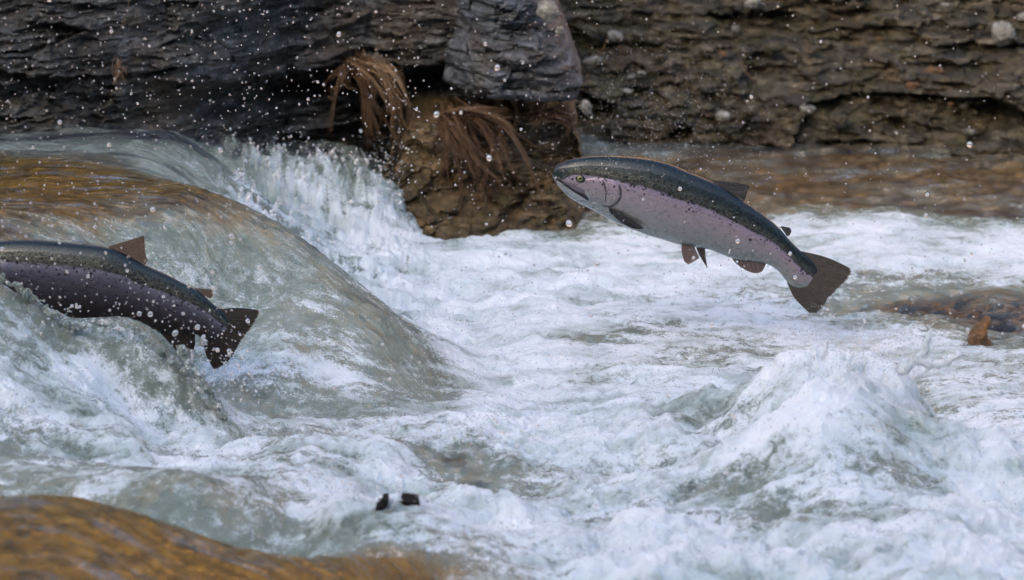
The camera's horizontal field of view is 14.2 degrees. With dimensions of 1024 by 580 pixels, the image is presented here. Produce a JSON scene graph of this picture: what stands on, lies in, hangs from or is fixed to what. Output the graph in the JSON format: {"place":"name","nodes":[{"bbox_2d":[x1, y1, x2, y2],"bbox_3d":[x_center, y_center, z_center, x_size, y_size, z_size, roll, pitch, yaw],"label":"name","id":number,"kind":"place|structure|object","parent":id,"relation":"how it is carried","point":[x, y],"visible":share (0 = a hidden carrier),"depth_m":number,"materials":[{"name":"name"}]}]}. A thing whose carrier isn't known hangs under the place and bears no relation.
{"place":"outdoors","nodes":[
{"label":"outdoors","id":0,"kind":"place"},
{"bbox_2d":[0,236,259,368],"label":"trout","id":1,"kind":"object","parent":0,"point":[46,274],"visible":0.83,"depth_m":8.30,"materials":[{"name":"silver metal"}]},
{"bbox_2d":[172,330,177,335],"bbox_3d":[-0.672,0.086,8.197,0.011,0.015,0.011,33,10,-7],"label":"water drop","id":2,"kind":"object","parent":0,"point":[174,332],"visible":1,"depth_m":8.19,"materials":[{"name":"white liquid"}]},
{"bbox_2d":[0,0,476,165],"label":"rock wall","id":3,"kind":"structure","parent":0,"point":[76,30],"depth_m":10.14,"materials":[{"name":"grey stone"}]},
{"bbox_2d":[112,56,128,83],"bbox_3d":[-0.916,-0.506,9.581,0.036,0.063,0.186,-2,12,-9],"label":"grass tuft","id":4,"kind":"object","parent":3,"relation":"on","point":[116,69],"visible":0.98,"depth_m":9.56,"materials":[{"name":"plant"}]},
{"bbox_2d":[321,44,413,146],"bbox_3d":[-0.358,-0.493,10.473,0.254,0.277,0.226,0,12,0],"label":"grass tuft","id":5,"kind":"object","parent":3,"relation":"attached to","point":[366,79],"visible":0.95,"depth_m":10.43,"materials":[{"name":"brown plant"}]},
{"bbox_2d":[0,124,1023,579],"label":"river water","id":6,"kind":"structure","parent":0,"point":[124,508],"depth_m":8.26,"materials":[{"name":"white liquid"}]},
{"bbox_2d":[0,272,227,420],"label":"splash","id":7,"kind":"object","parent":6,"relation":"on","point":[199,381],"visible":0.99,"depth_m":8.12,"materials":[{"name":"liquid"}]},
{"bbox_2d":[229,127,403,246],"bbox_3d":[-0.480,-0.241,9.952,0.461,0.223,1.067,0,12,0],"label":"splash","id":8,"kind":"object","parent":6,"relation":"on","point":[240,176],"visible":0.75,"depth_m":10.11,"materials":[{"name":"liquid"}]},
{"bbox_2d":[375,493,388,510],"bbox_3d":[-0.228,0.374,7.215,0.025,0.025,0.065,0,12,0],"label":"stone","id":9,"kind":"object","parent":6,"relation":"in","point":[381,504],"visible":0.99,"depth_m":7.19,"materials":[{"name":"black stone"}]},
{"bbox_2d":[399,493,419,505],"bbox_3d":[-0.180,0.369,7.245,0.036,0.009,0.063,0,12,0],"label":"stone","id":10,"kind":"object","parent":6,"relation":"in","point":[408,499],"visible":1,"depth_m":7.23,"materials":[{"name":"black stone"}]},
{"bbox_2d":[381,93,586,239],"bbox_3d":[-0.082,-0.258,10.509,0.648,0.441,0.822,0,12,0],"label":"rock ledge","id":11,"kind":"object","parent":6,"relation":"in","point":[431,206],"visible":0.37,"depth_m":10.40,"materials":[{"name":"brown stone"}]},
{"bbox_2d":[380,112,403,149],"bbox_3d":[-0.298,-0.408,10.472,0.054,0.081,0.175,-4,13,-20],"label":"grass tuft","id":12,"kind":"object","parent":11,"relation":"on","point":[386,122],"visible":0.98,"depth_m":10.44,"materials":[{"name":"brown plant"}]},
{"bbox_2d":[431,98,546,218],"bbox_3d":[-0.060,-0.318,10.349,0.298,0.330,0.217,0,12,0],"label":"grass tuft","id":13,"kind":"object","parent":11,"relation":"on","point":[458,129],"visible":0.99,"depth_m":10.29,"materials":[{"name":"brown plant"}]},
{"bbox_2d":[443,0,582,102],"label":"shale block","id":14,"kind":"structure","parent":11,"relation":"on","point":[491,21],"depth_m":10.25,"materials":[{"name":"grey stone"}]},
{"bbox_2d":[536,0,559,22],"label":"stone","id":15,"kind":"object","parent":14,"relation":"on","point":[547,8],"visible":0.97,"depth_m":10.14,"materials":[{"name":"grey stone"}]},
{"bbox_2d":[555,26,563,33],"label":"stone","id":16,"kind":"object","parent":14,"relation":"attached to","point":[559,30],"visible":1,"depth_m":10.16,"materials":[{"name":"grey stone"}]},
{"bbox_2d":[521,102,595,136],"bbox_3d":[0.106,-0.438,10.353,0.133,0.104,0.228,-11,16,-42],"label":"grass tuft","id":17,"kind":"object","parent":11,"relation":"on","point":[552,112],"visible":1,"depth_m":10.31,"materials":[{"name":"brown plant"}]},
{"bbox_2d":[802,329,961,379],"bbox_3d":[0.704,0.123,7.815,0.303,0.098,0.026,0,12,0],"label":"splash","id":18,"kind":"object","parent":6,"relation":"on","point":[940,363],"visible":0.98,"depth_m":7.81,"materials":[{"name":"liquid"}]},
{"bbox_2d":[967,316,992,345],"bbox_3d":[1.030,0.101,9.043,0.070,0.098,0.075,0,12,0],"label":"stone","id":19,"kind":"object","parent":6,"relation":"in","point":[977,335],"visible":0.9,"depth_m":9.01,"materials":[{"name":"brown stone"}]},
{"bbox_2d":[0,0,1023,579],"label":"spray","id":20,"kind":"object","parent":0,"point":[512,288],"visible":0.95,"depth_m":7.98,"materials":[{"name":"white liquid"}]},
{"bbox_2d":[566,220,571,226],"bbox_3d":[0.113,-0.132,8.151,0.012,0.014,0.012,-33,10,7],"label":"water drop","id":21,"kind":"object","parent":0,"point":[568,223],"visible":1,"depth_m":8.15,"materials":[{"name":"white liquid"}]},
{"bbox_2d":[552,156,850,313],"bbox_3d":[0.415,-0.120,8.971,0.656,0.353,0.084,0,12,0],"label":"trout","id":22,"kind":"object","parent":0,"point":[818,281],"visible":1,"depth_m":8.93,"materials":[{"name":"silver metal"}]},
{"bbox_2d":[516,0,1023,157],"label":"stony bank","id":23,"kind":"structure","parent":0,"point":[882,82],"depth_m":11.68,"materials":[{"name":"brown stone"}]},
{"bbox_2d":[579,99,591,115],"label":"stone","id":24,"kind":"object","parent":23,"relation":"on","point":[585,107],"visible":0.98,"depth_m":10.32,"materials":[{"name":"grey stone"}]},
{"bbox_2d":[583,56,601,65],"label":"stone","id":25,"kind":"object","parent":23,"relation":"on","point":[590,61],"visible":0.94,"depth_m":11.69,"materials":[{"name":"grey stone"}]},
{"bbox_2d":[586,38,607,77],"bbox_3d":[0.209,-0.585,10.369,0.018,0.119,0.135,-5,13,-21],"label":"grass tuft","id":26,"kind":"object","parent":23,"relation":"on","point":[595,61],"visible":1,"depth_m":10.35,"materials":[{"name":"brown plant"}]},
{"bbox_2d":[595,25,611,36],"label":"stone","id":27,"kind":"object","parent":23,"relation":"on","point":[602,30],"visible":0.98,"depth_m":11.77,"materials":[{"name":"grey stone"}]},
{"bbox_2d":[606,120,617,126],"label":"stone","id":28,"kind":"object","parent":23,"relation":"on","point":[611,123],"visible":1,"depth_m":11.45,"materials":[{"name":"grey stone"}]},
{"bbox_2d":[607,30,622,41],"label":"stone","id":29,"kind":"object","parent":23,"relation":"on","point":[615,36],"visible":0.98,"depth_m":11.74,"materials":[{"name":"grey stone"}]},
{"bbox_2d":[618,46,630,55],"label":"stone","id":30,"kind":"object","parent":23,"relation":"on","point":[623,50],"visible":1,"depth_m":11.70,"materials":[{"name":"grey stone"}]},
{"bbox_2d":[623,88,631,93],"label":"stone","id":31,"kind":"object","parent":23,"relation":"on","point":[627,91],"visible":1,"depth_m":11.56,"materials":[{"name":"grey stone"}]},
{"bbox_2d":[635,0,647,6],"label":"stone","id":32,"kind":"object","parent":23,"relation":"on","point":[640,3],"visible":1,"depth_m":11.89,"materials":[{"name":"grey stone"}]},
{"bbox_2d":[637,71,645,74],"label":"stone","id":33,"kind":"object","parent":23,"relation":"on","point":[641,72],"visible":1,"depth_m":11.64,"materials":[{"name":"grey stone"}]},
{"bbox_2d":[644,65,656,73],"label":"stone","id":34,"kind":"object","parent":23,"relation":"on","point":[650,69],"visible":1,"depth_m":11.65,"materials":[{"name":"grey stone"}]},
{"bbox_2d":[647,107,657,112],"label":"stone","id":35,"kind":"object","parent":23,"relation":"on","point":[653,109],"visible":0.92,"depth_m":11.53,"materials":[{"name":"stone"}]},
{"bbox_2d":[653,54,666,60],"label":"stone","id":36,"kind":"object","parent":23,"relation":"on","point":[659,57],"visible":0.98,"depth_m":11.70,"materials":[{"name":"grey stone"}]},
{"bbox_2d":[664,112,682,119],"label":"stone","id":37,"kind":"object","parent":23,"relation":"on","point":[673,115],"visible":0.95,"depth_m":11.51,"materials":[{"name":"grey stone"}]},
{"bbox_2d":[673,39,682,45],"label":"stone","id":38,"kind":"object","parent":23,"relation":"on","point":[677,42],"visible":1,"depth_m":11.73,"materials":[{"name":"grey stone"}]},
{"bbox_2d":[701,104,713,109],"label":"stone","id":39,"kind":"object","parent":23,"relation":"on","point":[706,107],"visible":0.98,"depth_m":11.54,"materials":[{"name":"stone"}]},
{"bbox_2d":[715,110,729,120],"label":"stone","id":40,"kind":"object","parent":23,"relation":"on","point":[721,115],"visible":0.99,"depth_m":11.47,"materials":[{"name":"grey stone"}]},
{"bbox_2d":[729,2,738,7],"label":"stone","id":41,"kind":"object","parent":23,"relation":"on","point":[732,5],"visible":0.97,"depth_m":11.84,"materials":[{"name":"grey stone"}]},
{"bbox_2d":[732,25,740,31],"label":"stone","id":42,"kind":"object","parent":23,"relation":"on","point":[737,28],"visible":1,"depth_m":11.80,"materials":[{"name":"grey stone"}]},
{"bbox_2d":[739,62,754,82],"bbox_3d":[0.654,-0.610,11.539,0.018,0.044,0.122,-4,13,-18],"label":"grass tuft","id":43,"kind":"object","parent":23,"relation":"on","point":[746,72],"visible":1,"depth_m":11.51,"materials":[{"name":"plant"}]},
{"bbox_2d":[738,106,758,119],"bbox_3d":[0.662,-0.496,11.499,0.058,0.041,0.046,0,12,0],"label":"stone","id":44,"kind":"object","parent":23,"relation":"on","point":[746,112],"visible":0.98,"depth_m":11.48,"materials":[{"name":"stone"}]},
{"bbox_2d":[744,0,761,9],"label":"stone","id":45,"kind":"object","parent":23,"relation":"on","point":[751,4],"visible":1,"depth_m":11.86,"materials":[{"name":"grey stone"}]},
{"bbox_2d":[764,43,784,54],"bbox_3d":[0.748,-0.690,11.730,0.060,0.033,0.045,0,12,0],"label":"stone","id":46,"kind":"object","parent":23,"relation":"on","point":[773,48],"visible":0.99,"depth_m":11.72,"materials":[{"name":"grey stone"}]},
{"bbox_2d":[789,56,798,62],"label":"stone","id":47,"kind":"object","parent":23,"relation":"on","point":[792,59],"visible":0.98,"depth_m":11.70,"materials":[{"name":"grey stone"}]},
{"bbox_2d":[791,116,800,121],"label":"stone","id":48,"kind":"object","parent":23,"relation":"on","point":[795,119],"visible":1,"depth_m":11.50,"materials":[{"name":"stone"}]},
{"bbox_2d":[799,105,815,113],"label":"stone","id":49,"kind":"object","parent":23,"relation":"on","point":[805,108],"visible":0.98,"depth_m":11.49,"materials":[{"name":"grey stone"}]},
{"bbox_2d":[805,45,820,53],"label":"stone","id":50,"kind":"object","parent":23,"relation":"on","point":[812,49],"visible":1,"depth_m":11.68,"materials":[{"name":"stone"}]},
{"bbox_2d":[815,8,824,13],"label":"stone","id":51,"kind":"object","parent":23,"relation":"on","point":[818,10],"visible":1,"depth_m":11.83,"materials":[{"name":"grey stone"}]},
{"bbox_2d":[829,111,846,125],"bbox_3d":[0.914,-0.481,11.509,0.050,0.040,0.042,0,12,0],"label":"stone","id":52,"kind":"object","parent":23,"relation":"on","point":[837,118],"visible":1,"depth_m":11.49,"materials":[{"name":"stone"}]},
{"bbox_2d":[835,109,845,114],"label":"stone","id":53,"kind":"object","parent":23,"relation":"on","point":[841,111],"visible":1,"depth_m":11.50,"materials":[{"name":"stone"}]},
{"bbox_2d":[881,16,888,21],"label":"stone","id":54,"kind":"object","parent":23,"relation":"on","point":[883,19],"visible":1,"depth_m":11.79,"materials":[{"name":"grey stone"}]},
{"bbox_2d":[885,0,898,5],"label":"stone","id":55,"kind":"object","parent":23,"relation":"on","point":[895,2],"visible":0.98,"depth_m":11.87,"materials":[{"name":"grey stone"}]},
{"bbox_2d":[905,82,919,88],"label":"stone","id":56,"kind":"object","parent":23,"relation":"on","point":[910,85],"visible":1,"depth_m":11.56,"materials":[{"name":"brown stone"}]},
{"bbox_2d":[921,66,945,74],"bbox_3d":[1.191,-0.612,11.628,0.076,0.042,0.057,-3,12,-15],"label":"stone","id":57,"kind":"object","parent":23,"relation":"on","point":[933,69],"visible":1,"depth_m":11.61,"materials":[{"name":"brown stone"}]},
{"bbox_2d":[932,55,941,60],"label":"stone","id":58,"kind":"object","parent":23,"relation":"on","point":[936,57],"visible":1,"depth_m":11.66,"materials":[{"name":"stone"}]},
{"bbox_2d":[940,3,949,7],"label":"stone","id":59,"kind":"object","parent":23,"relation":"on","point":[945,5],"visible":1,"depth_m":11.85,"materials":[{"name":"grey stone"}]},
{"bbox_2d":[942,7,954,12],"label":"stone","id":60,"kind":"object","parent":23,"relation":"on","point":[948,10],"visible":1,"depth_m":11.84,"materials":[{"name":"grey stone"}]},
{"bbox_2d":[959,103,968,108],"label":"stone","id":61,"kind":"object","parent":23,"relation":"on","point":[964,105],"visible":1,"depth_m":11.51,"materials":[{"name":"stone"}]},
{"bbox_2d":[962,129,976,134],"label":"stone","id":62,"kind":"object","parent":23,"relation":"on","point":[969,131],"visible":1,"depth_m":11.46,"materials":[{"name":"grey stone"}]},
{"bbox_2d":[991,20,1015,43],"bbox_3d":[1.392,-0.732,11.654,0.070,0.067,0.066,0,12,0],"label":"stone","id":63,"kind":"object","parent":23,"relation":"on","point":[1001,31],"visible":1,"depth_m":11.63,"materials":[{"name":"grey stone"}]},
{"bbox_2d":[1016,12,1023,20],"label":"stone","id":64,"kind":"object","parent":23,"relation":"on","point":[1020,16],"visible":1,"depth_m":11.79,"materials":[{"name":"grey stone"}]}
]}

